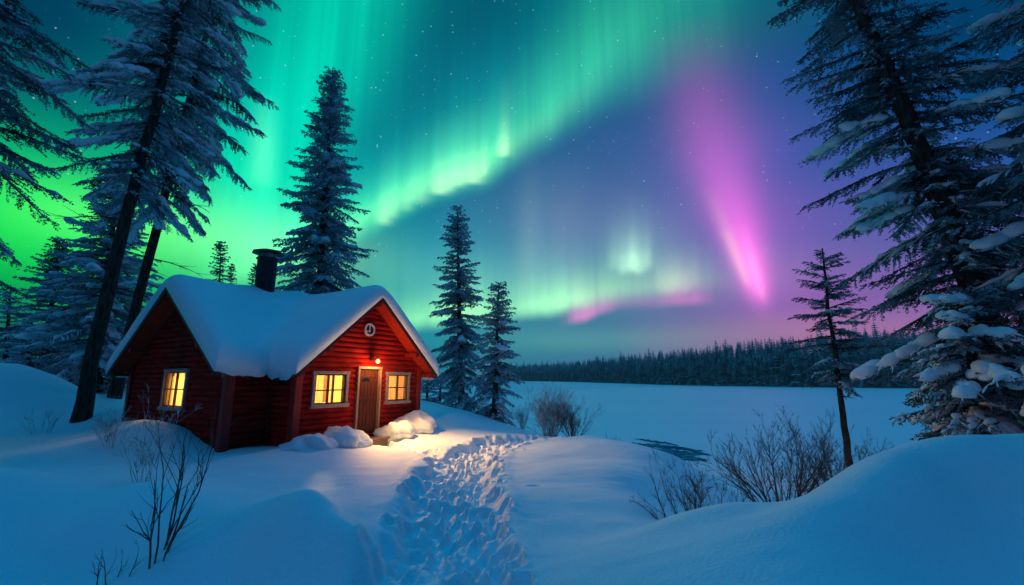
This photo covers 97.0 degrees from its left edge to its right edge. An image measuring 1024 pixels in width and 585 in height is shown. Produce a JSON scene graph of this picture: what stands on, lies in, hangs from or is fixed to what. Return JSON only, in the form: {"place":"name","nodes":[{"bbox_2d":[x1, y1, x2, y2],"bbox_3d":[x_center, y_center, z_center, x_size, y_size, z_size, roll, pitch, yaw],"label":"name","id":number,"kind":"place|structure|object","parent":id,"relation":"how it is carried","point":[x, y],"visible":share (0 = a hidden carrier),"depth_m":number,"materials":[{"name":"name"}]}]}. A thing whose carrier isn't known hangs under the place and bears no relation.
{"place":"outdoors","nodes":[
{"label":"outdoors","id":0,"kind":"place"},
{"bbox_2d":[0,363,1023,584],"bbox_3d":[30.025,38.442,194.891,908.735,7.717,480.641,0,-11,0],"label":"snow ground","id":1,"kind":"structure","parent":0,"point":[460,497],"depth_m":5.18,"materials":[{"name":"white snow"}]},
{"bbox_2d":[0,285,39,363],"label":"spruce tree","id":2,"kind":"object","parent":1,"relation":"on","point":[8,307],"visible":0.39,"depth_m":27.16,"materials":[{"name":"green plant"}]},
{"bbox_2d":[0,319,70,373],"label":"spruce tree","id":3,"kind":"object","parent":1,"relation":"on","point":[27,324],"visible":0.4,"depth_m":22.73,"materials":[{"name":"green plant"}]},
{"bbox_2d":[0,236,83,372],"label":"spruce tree","id":4,"kind":"object","parent":1,"relation":"on","point":[45,268],"visible":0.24,"depth_m":24.89,"materials":[{"name":"green plant"}]},
{"bbox_2d":[20,408,64,433],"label":"bare shrub","id":5,"kind":"object","parent":1,"relation":"on","point":[54,422],"visible":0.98,"depth_m":13.01,"materials":[{"name":"brown plant"}]},
{"bbox_2d":[0,0,98,300],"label":"conifer tree","id":6,"kind":"object","parent":1,"relation":"on","point":[19,28],"visible":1,"depth_m":11.53,"materials":[{"name":"green plant"}]},
{"bbox_2d":[22,283,122,381],"bbox_3d":[-22.970,2.585,23.840,4.354,6.335,4.773,9,-14,-40],"label":"spruce tree","id":7,"kind":"object","parent":1,"relation":"on","point":[50,355],"visible":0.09,"depth_m":23.11,"materials":[{"name":"green plant"}]},
{"bbox_2d":[9,153,163,392],"bbox_3d":[-19.955,-0.874,22.463,5.868,12.862,5.764,-11,-15,44],"label":"spruce tree","id":8,"kind":"object","parent":1,"relation":"on","point":[81,319],"visible":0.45,"depth_m":21.43,"materials":[{"name":"green plant"}]},
{"bbox_2d":[89,409,138,449],"bbox_3d":[-8.865,3.037,10.012,1.278,0.925,0.557,-2,-11,12],"label":"bare shrub","id":9,"kind":"object","parent":1,"relation":"on","point":[106,428],"visible":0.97,"depth_m":10.00,"materials":[{"name":"brown plant"}]},
{"bbox_2d":[91,539,145,584],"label":"bare shrub","id":10,"kind":"object","parent":1,"relation":"on","point":[97,574],"visible":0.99,"depth_m":4.45,"materials":[{"name":"brown plant"}]},
{"bbox_2d":[20,0,269,422],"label":"conifer tree","id":11,"kind":"object","parent":1,"relation":"on","point":[110,74],"visible":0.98,"depth_m":16.47,"materials":[{"name":"green plant"}]},
{"bbox_2d":[100,383,202,482],"bbox_3d":[-5.500,2.107,6.765,1.141,1.498,1.020,0,-11,0],"label":"bare shrub","id":12,"kind":"object","parent":1,"relation":"on","point":[141,446],"visible":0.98,"depth_m":6.65,"materials":[{"name":"brown plant"}]},
{"bbox_2d":[122,371,243,568],"bbox_3d":[-3.550,1.810,4.881,1.110,2.024,0.980,-9,-14,39],"label":"bare shrub","id":13,"kind":"object","parent":1,"relation":"on","point":[171,527],"visible":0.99,"depth_m":4.72,"materials":[{"name":"brown plant"}]},
{"bbox_2d":[93,0,281,398],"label":"conifer tree","id":14,"kind":"object","parent":1,"relation":"on","point":[203,166],"visible":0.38,"depth_m":20.29,"materials":[{"name":"green plant"}]},
{"bbox_2d":[206,241,234,282],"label":"spruce tree","id":15,"kind":"object","parent":1,"relation":"on","point":[219,246],"visible":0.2,"depth_m":43.22,"materials":[{"name":"green plant"}]},
{"bbox_2d":[226,263,237,283],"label":"spruce tree","id":16,"kind":"object","parent":1,"relation":"on","point":[232,266],"visible":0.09,"depth_m":50.53,"materials":[{"name":"green plant"}]},
{"bbox_2d":[247,263,256,284],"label":"spruce tree","id":17,"kind":"object","parent":1,"relation":"on","point":[252,275],"visible":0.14,"depth_m":51.33,"materials":[{"name":"green plant"}]},
{"bbox_2d":[105,248,438,452],"bbox_3d":[-7.591,1.749,14.923,7.966,6.339,6.524,-7,-13,31],"label":"log cabin","id":18,"kind":"object","parent":1,"relation":"on","point":[263,351],"visible":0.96,"depth_m":12.69,"materials":[{"name":"red paint"}]},
{"bbox_2d":[157,368,190,411],"bbox_3d":[-9.355,2.697,12.607,1.460,1.135,0.210,-7,-13,31],"label":"window","id":19,"kind":"structure","parent":18,"relation":"in","point":[167,377],"depth_m":12.64,"materials":[{"name":"grey wood"}]},
{"bbox_2d":[170,373,184,405],"bbox_3d":[-9.545,2.758,12.960,0.610,1.050,0.055,-7,-13,31],"label":"curtain","id":20,"kind":"object","parent":18,"relation":"hanging from","point":[180,386],"visible":0.59,"depth_m":12.91,"materials":[{"name":"fabric"}]},
{"bbox_2d":[315,375,323,402],"bbox_3d":[-5.314,2.613,12.264,0.056,0.890,0.490,-7,-13,31],"label":"curtain","id":21,"kind":"object","parent":18,"relation":"hanging from","point":[319,386],"visible":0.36,"depth_m":12.36,"materials":[{"name":"fabric"}]},
{"bbox_2d":[308,371,349,408],"bbox_3d":[-4.987,2.647,12.399,0.210,0.975,1.220,-7,-13,31],"label":"window","id":22,"kind":"structure","parent":18,"relation":"in","point":[345,386],"depth_m":12.40,"materials":[{"name":"grey wood"}]},
{"bbox_2d":[328,376,341,401],"bbox_3d":[-5.009,2.707,12.748,0.055,0.890,0.490,-7,-13,31],"label":"curtain","id":23,"kind":"object","parent":18,"relation":"hanging from","point":[337,385],"visible":0.49,"depth_m":12.82,"materials":[{"name":"fabric"}]},
{"bbox_2d":[357,369,377,433],"bbox_3d":[-4.288,3.219,13.432,0.120,1.874,0.765,-7,-13,31],"label":"door","id":24,"kind":"structure","parent":18,"relation":"in","point":[366,419],"depth_m":13.47,"materials":[{"name":"brown wood"}]},
{"bbox_2d":[364,323,374,335],"bbox_3d":[-4.308,1.127,13.712,0.055,0.390,0.390,-7,-13,31],"label":"round window","id":25,"kind":"structure","parent":18,"relation":"in","point":[369,329],"depth_m":13.70,"materials":[{"name":"white paint"}]},
{"bbox_2d":[370,355,379,363],"bbox_3d":[-4.096,2.012,13.596,0.369,0.247,0.150,-7,-13,31],"label":"wall lamp","id":26,"kind":"object","parent":18,"relation":"attached to","point":[372,359],"visible":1,"depth_m":13.61,"materials":[{"name":"black metal"}]},
{"bbox_2d":[388,376,391,399],"bbox_3d":[-3.981,3.019,14.383,0.055,0.900,0.423,-7,-13,31],"label":"curtain","id":27,"kind":"object","parent":18,"relation":"hanging from","point":[390,385],"visible":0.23,"depth_m":14.50,"materials":[{"name":"fabric"}]},
{"bbox_2d":[383,372,410,403],"bbox_3d":[-3.672,3.047,14.490,0.210,0.985,1.085,-7,-13,31],"label":"window","id":28,"kind":"structure","parent":18,"relation":"in","point":[406,387],"depth_m":14.48,"materials":[{"name":"grey wood"}]},
{"bbox_2d":[393,376,402,398],"bbox_3d":[-3.712,3.102,14.811,0.056,0.900,0.422,-7,-13,31],"label":"curtain","id":29,"kind":"object","parent":18,"relation":"hanging from","point":[400,384],"visible":0.48,"depth_m":14.83,"materials":[{"name":"fabric"}]},
{"bbox_2d":[277,433,339,450],"bbox_3d":[-4.936,3.824,11.217,1.441,0.701,1.168,-5,-12,24],"label":"snow heap","id":30,"kind":"object","parent":1,"relation":"on","point":[317,441],"visible":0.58,"depth_m":10.86,"materials":[{"name":"white snow"}]},
{"bbox_2d":[272,66,377,293],"bbox_3d":[-9.168,-3.321,23.134,6.072,18.170,5.954,0,-11,0],"label":"spruce tree","id":31,"kind":"object","parent":1,"relation":"on","point":[322,236],"visible":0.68,"depth_m":22.88,"materials":[{"name":"green plant"}]},
{"bbox_2d":[322,426,372,448],"bbox_3d":[-4.533,3.980,11.831,1.643,0.998,1.131,0,-11,0],"label":"snow heap","id":32,"kind":"object","parent":1,"relation":"on","point":[347,437],"visible":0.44,"depth_m":11.59,"materials":[{"name":"white snow"}]},
{"bbox_2d":[369,436,389,445],"bbox_3d":[-3.981,4.366,13.045,0.530,0.385,1.215,-7,-13,31],"label":"doorstep","id":33,"kind":"object","parent":1,"relation":"on","point":[381,440],"depth_m":13.02,"materials":[{"name":"brown wood"}]},
{"bbox_2d":[373,419,414,441],"bbox_3d":[-3.511,4.256,13.635,1.250,0.811,0.969,0,-11,0],"label":"snow heap","id":34,"kind":"object","parent":1,"relation":"on","point":[396,429],"visible":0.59,"depth_m":13.34,"materials":[{"name":"white snow"}]},
{"bbox_2d":[398,410,437,433],"bbox_3d":[-3.063,4.249,14.474,1.532,0.985,1.334,0,-11,0],"label":"snow heap","id":35,"kind":"object","parent":1,"relation":"on","point":[421,421],"visible":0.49,"depth_m":14.07,"materials":[{"name":"white snow"}]},
{"bbox_2d":[421,379,441,403],"bbox_3d":[-4.686,5.548,24.399,2.169,2.688,2.172,8,-14,-36],"label":"spruce tree","id":36,"kind":"object","parent":1,"relation":"on","point":[430,399],"visible":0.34,"depth_m":24.27,"materials":[{"name":"green plant"}]},
{"bbox_2d":[428,378,457,402],"bbox_3d":[-4.131,5.728,26.237,1.952,2.151,1.955,-6,-12,28],"label":"spruce tree","id":37,"kind":"object","parent":1,"relation":"on","point":[439,387],"visible":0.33,"depth_m":26.18,"materials":[{"name":"green plant"}]},
{"bbox_2d":[424,204,491,411],"bbox_3d":[-2.682,1.038,24.199,3.743,12.004,3.383,8,-13,-35],"label":"spruce tree","id":38,"kind":"object","parent":1,"relation":"on","point":[457,372],"visible":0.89,"depth_m":23.87,"materials":[{"name":"green plant"}]},
{"bbox_2d":[464,281,525,426],"bbox_3d":[-0.744,2.899,20.350,2.779,6.876,2.881,0,-11,0],"label":"spruce tree","id":39,"kind":"object","parent":1,"relation":"on","point":[497,380],"visible":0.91,"depth_m":20.09,"materials":[{"name":"green plant"}]},
{"bbox_2d":[509,402,529,429],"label":"bare shrub","id":40,"kind":"object","parent":1,"relation":"on","point":[520,415],"visible":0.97,"depth_m":18.33,"materials":[{"name":"brown plant"}]},
{"bbox_2d":[512,379,580,436],"bbox_3d":[1.396,4.213,16.435,2.775,2.129,2.469,0,-11,0],"label":"bare shrub","id":41,"kind":"object","parent":1,"relation":"on","point":[545,411],"visible":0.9,"depth_m":16.31,"materials":[{"name":"brown plant"}]},
{"bbox_2d":[542,395,606,436],"bbox_3d":[2.138,4.441,16.125,2.057,1.638,2.144,-6,-12,28],"label":"bare shrub","id":42,"kind":"object","parent":1,"relation":"on","point":[571,422],"visible":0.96,"depth_m":15.89,"materials":[{"name":"brown plant"}]},
{"bbox_2d":[629,453,781,518],"bbox_3d":[2.519,2.861,6.434,1.639,1.277,1.806,0,-11,0],"label":"bare shrub","id":43,"kind":"object","parent":1,"relation":"on","point":[694,497],"visible":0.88,"depth_m":6.56,"materials":[{"name":"brown plant"}]},
{"bbox_2d":[695,405,853,501],"bbox_3d":[3.717,2.457,6.513,1.906,1.682,2.114,-6,-12,27],"label":"bare shrub","id":44,"kind":"object","parent":1,"relation":"on","point":[806,482],"visible":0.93,"depth_m":6.31,"materials":[{"name":"brown plant"}]},
{"bbox_2d":[782,248,896,466],"bbox_3d":[9.220,2.453,12.770,2.590,7.678,2.446,-7,-13,30],"label":"pine tree","id":45,"kind":"object","parent":1,"relation":"on","point":[836,375],"visible":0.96,"depth_m":12.96,"materials":[{"name":"green plant"}]},
{"bbox_2d":[787,423,893,486],"bbox_3d":[5.786,3.063,7.863,1.798,1.543,1.989,-9,-14,40],"label":"bare shrub","id":46,"kind":"object","parent":1,"relation":"on","point":[840,461],"visible":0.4,"depth_m":8.11,"materials":[{"name":"brown plant"}]},
{"bbox_2d":[767,0,1023,439],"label":"spruce tree","id":47,"kind":"object","parent":1,"relation":"on","point":[930,170],"visible":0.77,"depth_m":9.48,"materials":[{"name":"green plant"}]},
{"bbox_2d":[889,280,1023,440],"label":"spruce tree","id":48,"kind":"object","parent":1,"relation":"on","point":[964,407],"visible":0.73,"depth_m":7.61,"materials":[{"name":"green plant"}]},
{"bbox_2d":[912,0,1023,415],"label":"spruce tree","id":49,"kind":"object","parent":1,"relation":"on","point":[1012,113],"visible":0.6,"depth_m":8.26,"materials":[{"name":"green plant"}]},
{"bbox_2d":[0,0,1023,379],"label":"sky","id":50,"kind":"structure","parent":0,"point":[630,174],"materials":[{"name":"green"}]},
{"bbox_2d":[473,376,917,387],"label":"shore land","id":51,"kind":"structure","parent":0,"point":[791,386],"depth_m":215.86,"materials":[{"name":"white snow"}]},
{"bbox_2d":[489,321,1018,387],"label":"forest","id":52,"kind":"object","parent":51,"relation":"on","point":[777,366],"visible":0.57,"depth_m":253.07,"materials":[{"name":"green plant"}]},
{"bbox_2d":[504,386,938,501],"bbox_3d":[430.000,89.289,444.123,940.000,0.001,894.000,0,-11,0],"label":"frozen lake","id":53,"kind":"structure","parent":0,"point":[692,417],"depth_m":35.42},
{"bbox_2d":[632,438,709,460],"bbox_3d":[6.782,6.998,20.437,2.944,0.028,6.759,0,-11,0],"label":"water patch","id":54,"kind":"object","parent":53,"relation":"on","point":[676,452],"visible":0.73,"depth_m":19.83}
]}

